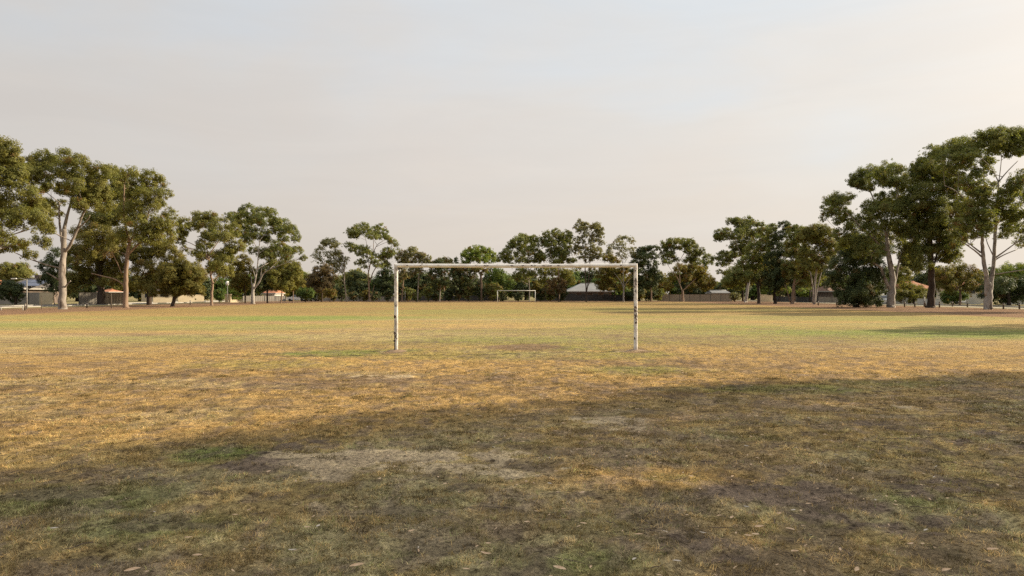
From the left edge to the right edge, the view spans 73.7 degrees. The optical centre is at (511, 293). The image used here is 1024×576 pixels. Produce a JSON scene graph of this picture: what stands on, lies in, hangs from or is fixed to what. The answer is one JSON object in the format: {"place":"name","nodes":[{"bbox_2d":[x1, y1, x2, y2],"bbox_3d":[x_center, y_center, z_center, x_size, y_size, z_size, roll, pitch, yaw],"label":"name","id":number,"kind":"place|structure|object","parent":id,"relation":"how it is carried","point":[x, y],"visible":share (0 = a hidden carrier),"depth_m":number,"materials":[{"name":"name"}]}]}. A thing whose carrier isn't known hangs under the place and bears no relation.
{"place":"outdoors","nodes":[
{"label":"outdoors","id":0,"kind":"place"},
{"bbox_2d":[0,295,1023,575],"bbox_3d":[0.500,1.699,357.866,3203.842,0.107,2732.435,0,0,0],"label":"field","id":1,"kind":"structure","parent":0,"point":[336,321],"depth_m":8.62,"materials":[{"name":"beige plant"}]},
{"bbox_2d":[0,279,25,304],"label":"garden tree","id":2,"kind":"object","parent":1,"relation":"on","point":[12,289],"visible":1,"depth_m":101.92,"materials":[{"name":"green plant"}]},
{"bbox_2d":[0,261,37,281],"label":"garden tree","id":3,"kind":"object","parent":1,"relation":"on","point":[9,271],"visible":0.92,"depth_m":123.85,"materials":[{"name":"green plant"}]},
{"bbox_2d":[0,292,38,304],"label":"panel fence","id":4,"kind":"object","parent":1,"relation":"on","point":[33,297],"visible":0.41,"depth_m":108.87,"materials":[{"name":"grey metal"}]},
{"bbox_2d":[0,135,56,253],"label":"gum tree","id":5,"kind":"object","parent":1,"relation":"on","point":[12,167],"visible":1,"depth_m":65.60,"materials":[{"name":"green plant"}]},
{"bbox_2d":[16,275,58,302],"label":"house","id":6,"kind":"structure","parent":1,"relation":"on","point":[33,285],"depth_m":119.88,"materials":[{"name":"grey brick"}]},
{"bbox_2d":[39,292,53,304],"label":"garden wall","id":7,"kind":"structure","parent":1,"relation":"on","point":[47,297],"depth_m":106.13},
{"bbox_2d":[35,247,84,303],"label":"evergreen tree","id":8,"kind":"object","parent":1,"relation":"on","point":[45,278],"visible":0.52,"depth_m":109.43,"materials":[{"name":"green plant"}]},
{"bbox_2d":[15,146,118,308],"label":"gum tree","id":9,"kind":"object","parent":1,"relation":"on","point":[91,193],"visible":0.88,"depth_m":75.50,"materials":[{"name":"green plant"}]},
{"bbox_2d":[79,292,97,304],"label":"panel fence","id":10,"kind":"object","parent":1,"relation":"on","point":[88,297],"visible":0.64,"depth_m":108.84,"materials":[{"name":"grey metal"}]},
{"bbox_2d":[59,221,129,303],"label":"evergreen tree","id":11,"kind":"object","parent":1,"relation":"on","point":[96,256],"visible":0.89,"depth_m":104.68,"materials":[{"name":"green plant"}]},
{"bbox_2d":[78,163,135,299],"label":"gum tree","id":12,"kind":"object","parent":1,"relation":"on","point":[113,217],"visible":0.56,"depth_m":105.63,"materials":[{"name":"green plant"}]},
{"bbox_2d":[105,292,122,303],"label":"panel fence","id":13,"kind":"object","parent":1,"relation":"on","point":[117,297],"visible":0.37,"depth_m":109.56,"materials":[{"name":"grey metal"}]},
{"bbox_2d":[121,274,144,300],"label":"suburban tree","id":14,"kind":"object","parent":1,"relation":"on","point":[135,294],"visible":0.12,"depth_m":154.76,"materials":[{"name":"green plant"}]},
{"bbox_2d":[91,165,179,307],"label":"gum tree","id":15,"kind":"object","parent":1,"relation":"on","point":[153,229],"visible":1,"depth_m":83.16,"materials":[{"name":"green plant"}]},
{"bbox_2d":[120,236,186,304],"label":"evergreen tree","id":16,"kind":"object","parent":1,"relation":"on","point":[146,256],"visible":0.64,"depth_m":104.84,"materials":[{"name":"green plant"}]},
{"bbox_2d":[153,297,172,302],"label":"garden wall","id":17,"kind":"structure","parent":1,"relation":"on","point":[161,299],"depth_m":132.76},
{"bbox_2d":[147,257,208,306],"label":"wattle tree","id":18,"kind":"object","parent":1,"relation":"on","point":[179,277],"visible":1,"depth_m":91.36,"materials":[{"name":"green plant"}]},
{"bbox_2d":[178,295,203,301],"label":"garden wall","id":19,"kind":"structure","parent":1,"relation":"on","point":[187,298],"depth_m":142.47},
{"bbox_2d":[195,277,213,299],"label":"suburban tree","id":20,"kind":"object","parent":1,"relation":"on","point":[207,284],"visible":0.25,"depth_m":155.60,"materials":[{"name":"green plant"}]},
{"bbox_2d":[175,210,248,305],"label":"gum tree","id":21,"kind":"object","parent":1,"relation":"on","point":[218,267],"visible":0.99,"depth_m":99.29,"materials":[{"name":"green plant"}]},
{"bbox_2d":[213,288,225,302],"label":"shrub","id":22,"kind":"object","parent":1,"relation":"on","point":[219,295],"visible":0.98,"depth_m":133.25,"materials":[{"name":"green plant"}]},
{"bbox_2d":[213,276,234,296],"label":"suburban tree","id":23,"kind":"object","parent":1,"relation":"on","point":[220,283],"visible":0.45,"depth_m":167.49,"materials":[{"name":"green plant"}]},
{"bbox_2d":[223,285,242,299],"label":"shrub","id":24,"kind":"object","parent":1,"relation":"on","point":[235,295],"visible":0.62,"depth_m":138.16,"materials":[{"name":"green plant"}]},
{"bbox_2d":[224,253,256,302],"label":"evergreen tree","id":25,"kind":"object","parent":1,"relation":"on","point":[241,268],"visible":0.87,"depth_m":124.98,"materials":[{"name":"green plant"}]},
{"bbox_2d":[243,296,285,300],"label":"panel fence","id":26,"kind":"object","parent":1,"relation":"on","point":[264,298],"visible":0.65,"depth_m":155.18,"materials":[{"name":"metal"}]},
{"bbox_2d":[250,264,279,302],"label":"evergreen tree","id":27,"kind":"object","parent":1,"relation":"on","point":[263,285],"visible":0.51,"depth_m":128.13,"materials":[{"name":"green plant"}]},
{"bbox_2d":[223,202,307,303],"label":"gum tree","id":28,"kind":"object","parent":1,"relation":"on","point":[258,218],"visible":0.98,"depth_m":118.01,"materials":[{"name":"green plant"}]},
{"bbox_2d":[264,258,303,302],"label":"evergreen tree","id":29,"kind":"object","parent":1,"relation":"on","point":[287,272],"visible":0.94,"depth_m":124.65,"materials":[{"name":"green plant"}]},
{"bbox_2d":[288,261,305,302],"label":"evergreen tree","id":30,"kind":"object","parent":1,"relation":"on","point":[302,283],"visible":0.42,"depth_m":129.85,"materials":[{"name":"green plant"}]},
{"bbox_2d":[296,287,315,301],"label":"shrub","id":31,"kind":"object","parent":1,"relation":"on","point":[304,293],"visible":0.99,"depth_m":136.59,"materials":[{"name":"green plant"}]},
{"bbox_2d":[302,262,338,301],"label":"tree","id":32,"kind":"object","parent":1,"relation":"on","point":[314,280],"visible":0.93,"depth_m":141.84,"materials":[{"name":"plant"}]},
{"bbox_2d":[310,237,349,301],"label":"gum tree","id":33,"kind":"object","parent":1,"relation":"on","point":[326,242],"visible":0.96,"depth_m":145.01,"materials":[{"name":"green plant"}]},
{"bbox_2d":[322,288,337,297],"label":"shrub","id":34,"kind":"object","parent":1,"relation":"on","point":[329,293],"visible":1,"depth_m":138.58,"materials":[{"name":"green plant"}]},
{"bbox_2d":[336,284,347,300],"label":"shrub","id":35,"kind":"object","parent":1,"relation":"on","point":[341,292],"visible":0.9,"depth_m":153.82,"materials":[{"name":"green plant"}]},
{"bbox_2d":[337,268,369,294],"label":"suburban tree","id":36,"kind":"object","parent":1,"relation":"on","point":[340,282],"visible":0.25,"depth_m":178.93,"materials":[{"name":"green plant"}]},
{"bbox_2d":[308,296,398,300],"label":"panel fence","id":37,"kind":"object","parent":1,"relation":"on","point":[358,299],"visible":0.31,"depth_m":164.00,"materials":[{"name":"metal"}]},
{"bbox_2d":[345,270,372,297],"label":"evergreen tree","id":38,"kind":"object","parent":1,"relation":"on","point":[362,286],"visible":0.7,"depth_m":165.38,"materials":[{"name":"green plant"}]},
{"bbox_2d":[341,221,399,301],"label":"gum tree","id":39,"kind":"object","parent":1,"relation":"on","point":[376,233],"visible":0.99,"depth_m":147.59,"materials":[{"name":"green plant"}]},
{"bbox_2d":[371,265,398,295],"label":"evergreen tree","id":40,"kind":"object","parent":1,"relation":"on","point":[383,282],"visible":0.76,"depth_m":167.67,"materials":[{"name":"green plant"}]},
{"bbox_2d":[394,246,418,301],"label":"gum tree","id":41,"kind":"object","parent":1,"relation":"on","point":[404,256],"visible":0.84,"depth_m":151.44,"materials":[{"name":"green plant"}]},
{"bbox_2d":[403,287,415,300],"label":"shrub","id":42,"kind":"object","parent":1,"relation":"on","point":[407,292],"visible":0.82,"depth_m":157.55,"materials":[{"name":"green plant"}]},
{"bbox_2d":[405,250,431,301],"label":"gum tree","id":43,"kind":"object","parent":1,"relation":"on","point":[421,257],"visible":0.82,"depth_m":149.67,"materials":[{"name":"green plant"}]},
{"bbox_2d":[401,269,438,295],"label":"suburban tree","id":44,"kind":"object","parent":1,"relation":"on","point":[411,283],"visible":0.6,"depth_m":181.02,"materials":[{"name":"green plant"}]},
{"bbox_2d":[425,258,451,301],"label":"evergreen tree","id":45,"kind":"object","parent":1,"relation":"on","point":[442,281],"visible":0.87,"depth_m":149.93,"materials":[{"name":"green plant"}]},
{"bbox_2d":[441,288,454,300],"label":"shrub","id":46,"kind":"object","parent":1,"relation":"on","point":[448,295],"visible":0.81,"depth_m":158.48,"materials":[{"name":"green plant"}]},
{"bbox_2d":[400,296,496,300],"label":"panel fence","id":47,"kind":"object","parent":1,"relation":"on","point":[474,298],"visible":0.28,"depth_m":166.00,"materials":[{"name":"metal"}]},
{"bbox_2d":[446,262,478,300],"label":"evergreen tree","id":48,"kind":"object","parent":1,"relation":"on","point":[459,275],"visible":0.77,"depth_m":155.75,"materials":[{"name":"green plant"}]},
{"bbox_2d":[462,283,472,300],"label":"shrub","id":49,"kind":"object","parent":1,"relation":"on","point":[469,293],"visible":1,"depth_m":155.80,"materials":[{"name":"green plant"}]},
{"bbox_2d":[459,244,496,283],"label":"garden tree","id":50,"kind":"object","parent":1,"relation":"on","point":[477,254],"visible":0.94,"depth_m":168.41,"materials":[{"name":"green plant"}]},
{"bbox_2d":[473,281,485,300],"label":"shrub","id":51,"kind":"object","parent":1,"relation":"on","point":[477,291],"visible":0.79,"depth_m":156.21,"materials":[{"name":"green plant"}]},
{"bbox_2d":[473,268,487,300],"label":"palm tree","id":52,"kind":"object","parent":1,"relation":"on","point":[483,270],"visible":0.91,"depth_m":153.76,"materials":[{"name":"plant"}]},
{"bbox_2d":[484,282,501,300],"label":"shrub","id":53,"kind":"object","parent":1,"relation":"on","point":[493,291],"visible":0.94,"depth_m":154.72,"materials":[{"name":"green plant"}]},
{"bbox_2d":[482,268,515,300],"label":"garden tree","id":54,"kind":"object","parent":1,"relation":"on","point":[503,280],"visible":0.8,"depth_m":163.16,"materials":[{"name":"green plant"}]},
{"bbox_2d":[1,381,1023,571],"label":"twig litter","id":55,"kind":"object","parent":1,"relation":"on","point":[684,456],"visible":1,"depth_m":7.22,"materials":[{"name":"brown plant"}]},
{"bbox_2d":[1,369,1023,575],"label":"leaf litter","id":56,"kind":"object","parent":1,"relation":"on","point":[659,462],"visible":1,"depth_m":6.98,"materials":[{"name":"brown plant"}]},
{"bbox_2d":[393,264,637,349],"bbox_3d":[0.105,0.446,20.396,7.294,2.708,0.127,0,0,0],"label":"football goal","id":57,"kind":"object","parent":1,"relation":"on","point":[396,266],"visible":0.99,"depth_m":20.35,"materials":[{"name":"paint"}]},
{"bbox_2d":[496,233,548,301],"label":"gum tree","id":58,"kind":"object","parent":1,"relation":"on","point":[529,250],"visible":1,"depth_m":148.78,"materials":[{"name":"green plant"}]},
{"bbox_2d":[512,273,542,299],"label":"suburban tree","id":59,"kind":"object","parent":1,"relation":"on","point":[520,286],"visible":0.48,"depth_m":179.43,"materials":[{"name":"green plant"}]},
{"bbox_2d":[533,288,546,300],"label":"shrub","id":60,"kind":"object","parent":1,"relation":"on","point":[540,294],"visible":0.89,"depth_m":153.28,"materials":[{"name":"green plant"}]},
{"bbox_2d":[543,277,567,301],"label":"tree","id":61,"kind":"object","parent":1,"relation":"on","point":[552,285],"visible":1,"depth_m":147.07,"materials":[{"name":"green plant"}]},
{"bbox_2d":[537,268,575,287],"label":"garden tree","id":62,"kind":"object","parent":1,"relation":"on","point":[565,273],"visible":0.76,"depth_m":163.11,"materials":[{"name":"green plant"}]},
{"bbox_2d":[539,228,577,295],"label":"gum tree","id":63,"kind":"object","parent":1,"relation":"on","point":[560,253],"visible":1,"depth_m":148.54,"materials":[{"name":"green plant"}]},
{"bbox_2d":[559,268,586,288],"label":"suburban tree","id":64,"kind":"object","parent":1,"relation":"on","point":[576,274],"visible":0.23,"depth_m":196.60,"materials":[{"name":"green plant"}]},
{"bbox_2d":[578,270,596,282],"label":"suburban tree","id":65,"kind":"object","parent":1,"relation":"on","point":[587,274],"visible":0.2,"depth_m":199.27,"materials":[{"name":"green plant"}]},
{"bbox_2d":[570,218,606,301],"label":"gum tree","id":66,"kind":"object","parent":1,"relation":"on","point":[581,226],"visible":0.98,"depth_m":146.85,"materials":[{"name":"green plant"}]},
{"bbox_2d":[565,283,613,294],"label":"house","id":67,"kind":"structure","parent":1,"relation":"on","point":[579,289],"depth_m":168.70,"materials":[{"name":"grey brick"}]},
{"bbox_2d":[572,295,638,300],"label":"panel fence","id":68,"kind":"object","parent":1,"relation":"on","point":[596,298],"visible":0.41,"depth_m":162.00,"materials":[{"name":"grey metal"}]},
{"bbox_2d":[590,274,630,294],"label":"suburban tree","id":69,"kind":"object","parent":1,"relation":"on","point":[616,291],"visible":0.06,"depth_m":180.53,"materials":[{"name":"green plant"}]},
{"bbox_2d":[593,254,631,300],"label":"evergreen tree","id":70,"kind":"object","parent":1,"relation":"on","point":[605,276],"visible":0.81,"depth_m":157.56,"materials":[{"name":"green plant"}]},
{"bbox_2d":[605,235,638,301],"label":"gum tree","id":71,"kind":"object","parent":1,"relation":"on","point":[608,250],"visible":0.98,"depth_m":151.45,"materials":[{"name":"green plant"}]},
{"bbox_2d":[627,245,665,301],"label":"evergreen tree","id":72,"kind":"object","parent":1,"relation":"on","point":[648,282],"visible":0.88,"depth_m":151.24,"materials":[{"name":"green plant"}]},
{"bbox_2d":[650,270,671,293],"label":"suburban tree","id":73,"kind":"object","parent":1,"relation":"on","point":[660,286],"visible":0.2,"depth_m":195.16,"materials":[{"name":"green plant"}]},
{"bbox_2d":[656,236,705,301],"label":"gum tree","id":74,"kind":"object","parent":1,"relation":"on","point":[688,245],"visible":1,"depth_m":148.01,"materials":[{"name":"green plant"}]},
{"bbox_2d":[663,262,716,293],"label":"evergreen tree","id":75,"kind":"object","parent":1,"relation":"on","point":[706,282],"visible":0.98,"depth_m":163.03,"materials":[{"name":"green plant"}]},
{"bbox_2d":[675,272,709,293],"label":"suburban tree","id":76,"kind":"object","parent":1,"relation":"on","point":[695,291],"visible":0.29,"depth_m":177.55,"materials":[{"name":"green plant"}]},
{"bbox_2d":[659,294,731,300],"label":"panel fence","id":77,"kind":"object","parent":1,"relation":"on","point":[697,297],"visible":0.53,"depth_m":157.87,"materials":[{"name":"grey metal"}]},
{"bbox_2d":[701,253,713,291],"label":"evergreen tree","id":78,"kind":"object","parent":1,"relation":"on","point":[704,256],"visible":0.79,"depth_m":168.92,"materials":[{"name":"green plant"}]},
{"bbox_2d":[714,282,751,299],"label":"suburban tree","id":79,"kind":"object","parent":1,"relation":"on","point":[720,287],"visible":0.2,"depth_m":176.78,"materials":[{"name":"green plant"}]},
{"bbox_2d":[709,216,765,301],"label":"gum tree","id":80,"kind":"object","parent":1,"relation":"on","point":[741,231],"visible":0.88,"depth_m":140.01,"materials":[{"name":"green plant"}]},
{"bbox_2d":[722,265,755,300],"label":"evergreen tree","id":81,"kind":"object","parent":1,"relation":"on","point":[735,288],"visible":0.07,"depth_m":160.98,"materials":[{"name":"green plant"}]},
{"bbox_2d":[720,223,777,302],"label":"evergreen tree","id":82,"kind":"object","parent":1,"relation":"on","point":[752,264],"visible":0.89,"depth_m":122.02,"materials":[{"name":"green plant"}]},
{"bbox_2d":[744,285,765,299],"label":"suburban tree","id":83,"kind":"object","parent":1,"relation":"on","point":[752,294],"visible":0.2,"depth_m":183.27,"materials":[{"name":"green plant"}]},
{"bbox_2d":[758,220,792,303],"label":"evergreen tree","id":84,"kind":"object","parent":1,"relation":"on","point":[774,277],"visible":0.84,"depth_m":119.98,"materials":[{"name":"green plant"}]},
{"bbox_2d":[780,224,817,303],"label":"gum tree","id":85,"kind":"object","parent":1,"relation":"on","point":[790,270],"visible":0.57,"depth_m":116.44,"materials":[{"name":"green plant"}]},
{"bbox_2d":[792,260,826,301],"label":"evergreen tree","id":86,"kind":"object","parent":1,"relation":"on","point":[802,282],"visible":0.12,"depth_m":135.02,"materials":[{"name":"green plant"}]},
{"bbox_2d":[791,221,840,303],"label":"gum tree","id":87,"kind":"object","parent":1,"relation":"on","point":[815,234],"visible":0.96,"depth_m":111.40,"materials":[{"name":"green plant"}]},
{"bbox_2d":[811,285,835,296],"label":"house","id":88,"kind":"structure","parent":1,"relation":"on","point":[822,292],"depth_m":145.22,"materials":[{"name":"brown brick"}]},
{"bbox_2d":[818,297,841,302],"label":"panel fence","id":89,"kind":"object","parent":1,"relation":"on","point":[827,299],"visible":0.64,"depth_m":131.31,"materials":[{"name":"metal"}]},
{"bbox_2d":[821,250,887,307],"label":"shrub","id":90,"kind":"object","parent":1,"relation":"on","point":[862,292],"visible":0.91,"depth_m":86.38,"materials":[{"name":"green plant"}]},
{"bbox_2d":[834,230,895,266],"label":"evergreen tree","id":91,"kind":"object","parent":1,"relation":"on","point":[892,248],"visible":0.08,"depth_m":119.78,"materials":[{"name":"green plant"}]},
{"bbox_2d":[818,158,922,307],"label":"gum tree","id":92,"kind":"object","parent":1,"relation":"on","point":[894,205],"visible":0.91,"depth_m":85.39,"materials":[{"name":"green plant"}]},
{"bbox_2d":[749,300,1023,307],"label":"kerb","id":93,"kind":"structure","parent":1,"relation":"on","point":[947,305],"depth_m":96.69,"materials":[{"name":"concrete"}]},
{"bbox_2d":[878,264,905,294],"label":"suburban tree","id":94,"kind":"object","parent":1,"relation":"on","point":[887,277],"visible":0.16,"depth_m":154.45,"materials":[{"name":"green plant"}]},
{"bbox_2d":[895,265,927,303],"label":"garden tree","id":95,"kind":"object","parent":1,"relation":"on","point":[910,291],"visible":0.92,"depth_m":116.25,"materials":[{"name":"green plant"}]},
{"bbox_2d":[896,251,926,303],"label":"evergreen tree","id":96,"kind":"object","parent":1,"relation":"on","point":[904,263],"visible":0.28,"depth_m":118.92,"materials":[{"name":"green plant"}]},
{"bbox_2d":[911,265,950,298],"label":"suburban tree","id":97,"kind":"object","parent":1,"relation":"on","point":[920,278],"visible":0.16,"depth_m":155.15,"materials":[{"name":"green plant"}]},
{"bbox_2d":[902,144,974,307],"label":"gum tree","id":98,"kind":"object","parent":1,"relation":"on","point":[933,218],"visible":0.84,"depth_m":82.64,"materials":[{"name":"green plant"}]},
{"bbox_2d":[936,290,968,304],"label":"shrub","id":99,"kind":"object","parent":1,"relation":"on","point":[944,296],"visible":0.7,"depth_m":108.61,"materials":[{"name":"green plant"}]},
{"bbox_2d":[935,263,983,304],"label":"garden tree","id":100,"kind":"object","parent":1,"relation":"on","point":[954,273],"visible":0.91,"depth_m":104.10,"materials":[{"name":"green plant"}]},
{"bbox_2d":[936,284,983,302],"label":"house","id":101,"kind":"structure","parent":1,"relation":"on","point":[973,292],"depth_m":123.51,"materials":[{"name":"ceramic"}]},
{"bbox_2d":[966,294,980,303],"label":"garden wall","id":102,"kind":"structure","parent":1,"relation":"on","point":[973,299],"depth_m":111.39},
{"bbox_2d":[926,125,1023,309],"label":"gum tree","id":103,"kind":"object","parent":1,"relation":"on","point":[1005,141],"visible":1,"depth_m":73.02,"materials":[{"name":"green plant"}]},
{"bbox_2d":[973,275,1023,304],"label":"hedge shrub","id":104,"kind":"object","parent":1,"relation":"on","point":[1006,290],"visible":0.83,"depth_m":101.20,"materials":[{"name":"green plant"}]},
{"bbox_2d":[989,260,1023,281],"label":"garden tree","id":105,"kind":"object","parent":1,"relation":"on","point":[1011,267],"visible":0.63,"depth_m":117.83,"materials":[{"name":"green plant"}]},
{"bbox_2d":[0,0,1023,294],"label":"sky","id":106,"kind":"structure","parent":0,"point":[453,126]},
{"bbox_2d":[332,365,1015,569],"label":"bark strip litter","id":107,"kind":"object","parent":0,"point":[823,424],"visible":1,"depth_m":9.74,"materials":[{"name":"brown plant"}]},
{"label":"road","id":108,"kind":"structure","parent":0,"visible":0},
{"bbox_2d":[0,301,224,307],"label":"kerb","id":109,"kind":"structure","parent":108,"relation":"on","point":[106,304],"depth_m":103.93,"materials":[{"name":"concrete"}]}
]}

